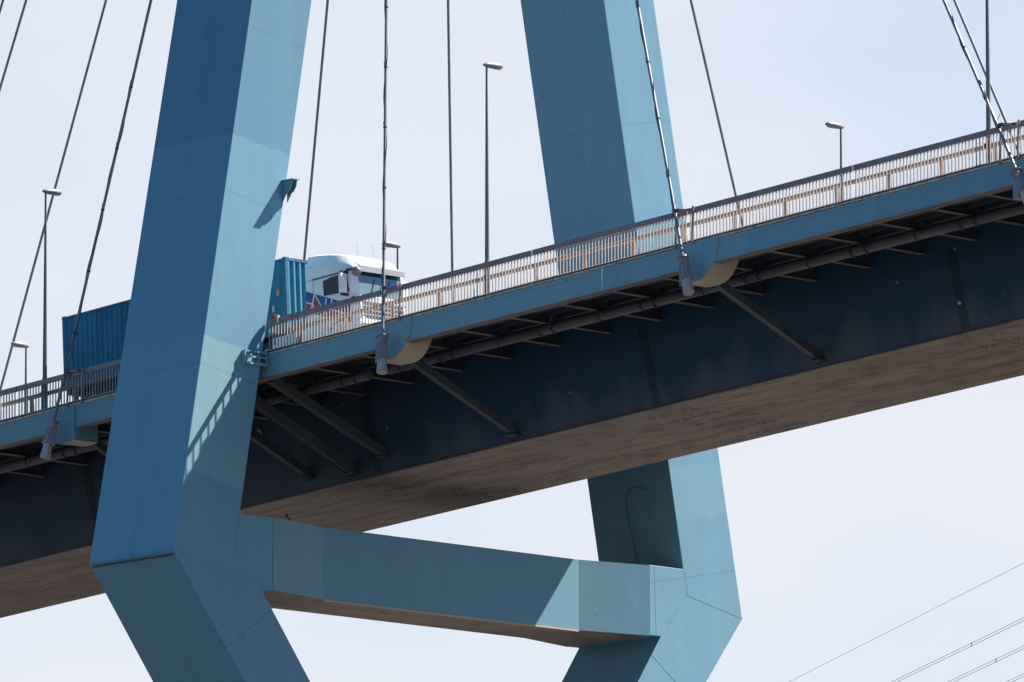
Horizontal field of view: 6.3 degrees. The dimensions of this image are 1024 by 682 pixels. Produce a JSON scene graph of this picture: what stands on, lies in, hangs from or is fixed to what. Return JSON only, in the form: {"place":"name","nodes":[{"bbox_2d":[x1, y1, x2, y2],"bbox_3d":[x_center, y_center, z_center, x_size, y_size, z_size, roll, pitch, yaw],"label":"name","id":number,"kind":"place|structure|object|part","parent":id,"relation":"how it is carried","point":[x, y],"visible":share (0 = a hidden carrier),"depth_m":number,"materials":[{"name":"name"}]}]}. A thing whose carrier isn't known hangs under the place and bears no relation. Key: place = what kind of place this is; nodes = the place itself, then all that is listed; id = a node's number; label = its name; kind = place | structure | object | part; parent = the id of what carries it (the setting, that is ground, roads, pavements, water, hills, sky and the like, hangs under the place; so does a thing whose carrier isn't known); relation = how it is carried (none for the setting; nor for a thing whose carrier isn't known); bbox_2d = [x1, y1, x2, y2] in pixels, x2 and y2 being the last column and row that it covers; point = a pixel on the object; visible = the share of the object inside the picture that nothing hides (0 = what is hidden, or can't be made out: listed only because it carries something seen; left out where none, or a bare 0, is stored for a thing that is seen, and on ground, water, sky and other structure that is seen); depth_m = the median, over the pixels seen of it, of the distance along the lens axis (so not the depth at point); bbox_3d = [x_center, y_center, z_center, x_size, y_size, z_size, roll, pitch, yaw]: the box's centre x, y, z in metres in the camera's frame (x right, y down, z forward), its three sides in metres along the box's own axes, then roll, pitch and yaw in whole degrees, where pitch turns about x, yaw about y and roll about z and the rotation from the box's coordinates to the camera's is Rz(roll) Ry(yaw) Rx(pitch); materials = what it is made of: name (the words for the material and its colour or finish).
{"place":"outdoors","nodes":[
{"label":"outdoors","id":0,"kind":"place"},
{"bbox_2d":[79,379,111,389],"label":"rear door","id":1,"kind":"structure","parent":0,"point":[111,379],"depth_m":337.23,"materials":[{"name":"metal"}]},
{"bbox_2d":[0,153,1023,617],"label":"bridge deck","id":2,"kind":"structure","parent":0,"point":[726,365],"depth_m":320.71,"materials":[{"name":"metal"}]},
{"bbox_2d":[0,386,17,421],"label":"bridge railing","id":3,"kind":"object","parent":2,"relation":"on","point":[12,390],"visible":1,"depth_m":335.40,"materials":[{"name":"metal"}]},
{"bbox_2d":[11,341,28,413],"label":"street lamp","id":4,"kind":"object","parent":2,"relation":"on","point":[18,344],"visible":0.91,"depth_m":362.40,"materials":[{"name":"metal"}]},
{"bbox_2d":[40,188,61,408],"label":"street lamp","id":5,"kind":"object","parent":2,"relation":"on","point":[52,191],"visible":1,"depth_m":335.05,"materials":[{"name":"metal"}]},
{"bbox_2d":[2,373,117,411],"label":"crash barrier","id":6,"kind":"object","parent":2,"relation":"on","point":[62,391],"visible":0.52,"depth_m":333.92,"materials":[{"name":"metal"}]},
{"bbox_2d":[17,359,120,417],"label":"bridge railing","id":7,"kind":"object","parent":2,"relation":"on","point":[58,378],"visible":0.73,"depth_m":333.01,"materials":[{"name":"metal"}]},
{"bbox_2d":[64,362,83,406],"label":"cable guide","id":8,"kind":"object","parent":7,"relation":"attached to","point":[68,372],"visible":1,"depth_m":332.68,"materials":[{"name":"metal"}]},
{"bbox_2d":[71,335,283,397],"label":"container trailer","id":9,"kind":"object","parent":2,"relation":"on","point":[105,388],"visible":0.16,"depth_m":335.07,"materials":[{"name":"metal"}]},
{"bbox_2d":[62,257,307,390],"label":"shipping container","id":10,"kind":"object","parent":9,"relation":"on","point":[100,335],"visible":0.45,"depth_m":334.51,"materials":[{"name":"blue metal"}]},
{"bbox_2d":[267,290,381,352],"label":"bridge railing","id":11,"kind":"object","parent":2,"relation":"on","point":[338,304],"visible":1,"depth_m":323.11,"materials":[{"name":"metal"}]},
{"bbox_2d":[270,314,279,344],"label":"beacon","id":12,"kind":"object","parent":11,"relation":"attached to","point":[273,316],"visible":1,"depth_m":325.25,"materials":[{"name":"orange plastic"}]},
{"bbox_2d":[262,244,407,351],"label":"truck tractor","id":13,"kind":"object","parent":2,"relation":"on","point":[332,278],"visible":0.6,"depth_m":326.06,"materials":[{"name":"white metal"}]},
{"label":"side window","id":14,"kind":"part","parent":13,"relation":"part of","materials":[{"name":"black glass"}]},
{"bbox_2d":[380,278,400,324],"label":"cable guide","id":15,"kind":"object","parent":2,"relation":"attached to","point":[399,306],"visible":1,"depth_m":320.32,"materials":[{"name":"metal"}]},
{"bbox_2d":[385,241,400,269],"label":"street lamp","id":16,"kind":"object","parent":2,"relation":"on","point":[390,244],"visible":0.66,"depth_m":347.15,"materials":[{"name":"metal"}]},
{"bbox_2d":[286,270,507,341],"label":"crash barrier","id":17,"kind":"object","parent":2,"relation":"on","point":[385,306],"visible":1,"depth_m":321.97,"materials":[{"name":"metal"}]},
{"bbox_2d":[385,250,533,321],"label":"bridge railing","id":18,"kind":"object","parent":2,"relation":"on","point":[467,270],"visible":1,"depth_m":318.24,"materials":[{"name":"metal"}]},
{"bbox_2d":[483,62,502,293],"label":"street lamp","id":19,"kind":"object","parent":2,"relation":"on","point":[494,65],"visible":1,"depth_m":318.36,"materials":[{"name":"metal"}]},
{"bbox_2d":[0,203,1023,473],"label":"drain pipe","id":20,"kind":"object","parent":2,"relation":"hanging from","point":[762,273],"visible":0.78,"depth_m":315.70,"materials":[{"name":"metal"}]},
{"bbox_2d":[532,211,688,283],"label":"bridge railing","id":21,"kind":"object","parent":2,"relation":"on","point":[601,235],"visible":1,"depth_m":313.09,"materials":[{"name":"metal"}]},
{"bbox_2d":[507,209,738,279],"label":"crash barrier","id":22,"kind":"object","parent":2,"relation":"on","point":[688,225],"visible":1,"depth_m":313.23,"materials":[{"name":"metal"}]},
{"bbox_2d":[672,200,693,248],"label":"cable guide","id":23,"kind":"object","parent":2,"relation":"attached to","point":[692,227],"visible":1,"depth_m":310.13,"materials":[{"name":"metal"}]},
{"bbox_2d":[688,165,853,242],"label":"bridge railing","id":24,"kind":"object","parent":2,"relation":"on","point":[776,188],"visible":1,"depth_m":307.44,"materials":[{"name":"metal"}]},
{"bbox_2d":[825,121,843,200],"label":"street lamp","id":25,"kind":"object","parent":2,"relation":"on","point":[831,124],"visible":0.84,"depth_m":330.37,"materials":[{"name":"metal"}]},
{"bbox_2d":[741,145,984,215],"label":"crash barrier","id":26,"kind":"object","parent":2,"relation":"on","point":[943,171],"visible":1,"depth_m":305.29,"materials":[{"name":"metal"}]},
{"bbox_2d":[853,124,1016,199],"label":"bridge railing","id":27,"kind":"object","parent":2,"relation":"on","point":[928,148],"visible":1,"depth_m":302.18,"materials":[{"name":"metal"}]},
{"bbox_2d":[984,0,992,161],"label":"street lamp","id":28,"kind":"object","parent":2,"relation":"on","point":[988,120],"visible":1,"depth_m":301.13,"materials":[{"name":"metal"}]},
{"bbox_2d":[984,135,1023,159],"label":"crash barrier","id":29,"kind":"object","parent":2,"relation":"on","point":[995,145],"visible":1,"depth_m":300.76,"materials":[{"name":"metal"}]},
{"bbox_2d":[996,114,1019,163],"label":"cable guide","id":30,"kind":"object","parent":2,"relation":"attached to","point":[1000,125],"visible":1,"depth_m":299.47,"materials":[{"name":"metal"}]},
{"bbox_2d":[1019,120,1023,156],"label":"bridge railing","id":31,"kind":"object","parent":2,"relation":"on","point":[1021,126],"visible":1,"depth_m":299.29,"materials":[{"name":"metal"}]},
{"bbox_2d":[0,0,1023,681],"label":"sky","id":32,"kind":"structure","parent":0,"point":[845,532],"materials":[{"name":"white"}]},
{"bbox_2d":[795,563,1022,678],"bbox_3d":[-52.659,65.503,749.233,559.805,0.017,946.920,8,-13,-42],"label":"power line","id":33,"kind":"object","parent":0,"point":[910,620],"visible":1,"depth_m":430.91,"materials":[{"name":"grey metal"}]},
{"bbox_2d":[892,618,1023,681],"bbox_3d":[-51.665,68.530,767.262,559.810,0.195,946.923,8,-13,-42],"label":"power line","id":34,"kind":"object","parent":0,"point":[961,650],"visible":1,"depth_m":440.65,"materials":[{"name":"metal"}]},
{"bbox_2d":[948,646,1022,681],"bbox_3d":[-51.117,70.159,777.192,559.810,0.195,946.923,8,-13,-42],"label":"power line","id":35,"kind":"object","parent":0,"point":[986,663],"visible":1,"depth_m":446.06,"materials":[{"name":"metal"}]},
{"label":"ground","id":36,"kind":"structure","parent":0,"visible":0},
{"bbox_2d":[90,0,741,681],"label":"bridge pylon","id":37,"kind":"object","parent":36,"relation":"on","point":[198,574],"visible":1,"depth_m":327.43,"materials":[{"name":"blue paint"}]},
{"bbox_2d":[0,0,26,90],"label":"stay cable","id":38,"kind":"object","parent":37,"relation":"attached to","point":[13,42],"depth_m":363.15,"materials":[{"name":"grey metal"}]},
{"bbox_2d":[0,0,106,389],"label":"stay cable","id":39,"kind":"object","parent":37,"relation":"attached to","point":[55,187],"depth_m":361.29,"materials":[{"name":"grey metal"}]},
{"bbox_2d":[40,0,151,459],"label":"stay cable","id":40,"kind":"object","parent":37,"relation":"attached to","point":[49,440],"visible":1,"depth_m":333.60,"materials":[{"name":"metal"}]},
{"bbox_2d":[303,0,328,259],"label":"stay cable","id":41,"kind":"object","parent":37,"relation":"attached to","point":[316,126],"depth_m":350.25,"materials":[{"name":"grey metal"}]},
{"bbox_2d":[375,0,388,374],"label":"stay cable","id":42,"kind":"object","parent":37,"relation":"attached to","point":[382,356],"visible":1,"depth_m":321.65,"materials":[{"name":"metal"}]},
{"bbox_2d":[447,0,453,301],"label":"stay cable","id":43,"kind":"object","parent":37,"relation":"attached to","point":[450,131],"depth_m":346.27,"materials":[{"name":"grey metal"}]},
{"bbox_2d":[635,0,693,295],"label":"stay cable","id":44,"kind":"object","parent":37,"relation":"attached to","point":[686,278],"visible":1,"depth_m":310.90,"materials":[{"name":"metal"}]},
{"bbox_2d":[690,0,742,225],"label":"stay cable","id":45,"kind":"object","parent":37,"relation":"attached to","point":[713,98],"depth_m":335.47,"materials":[{"name":"grey metal"}]},
{"bbox_2d":[942,0,1023,202],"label":"stay cable","id":46,"kind":"object","parent":37,"relation":"attached to","point":[1016,172],"visible":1,"depth_m":300.04,"materials":[{"name":"metal"}]},
{"bbox_2d":[953,0,1019,153],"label":"stay cable","id":47,"kind":"object","parent":37,"relation":"attached to","point":[979,59],"depth_m":326.18,"materials":[{"name":"grey metal"}]}
]}

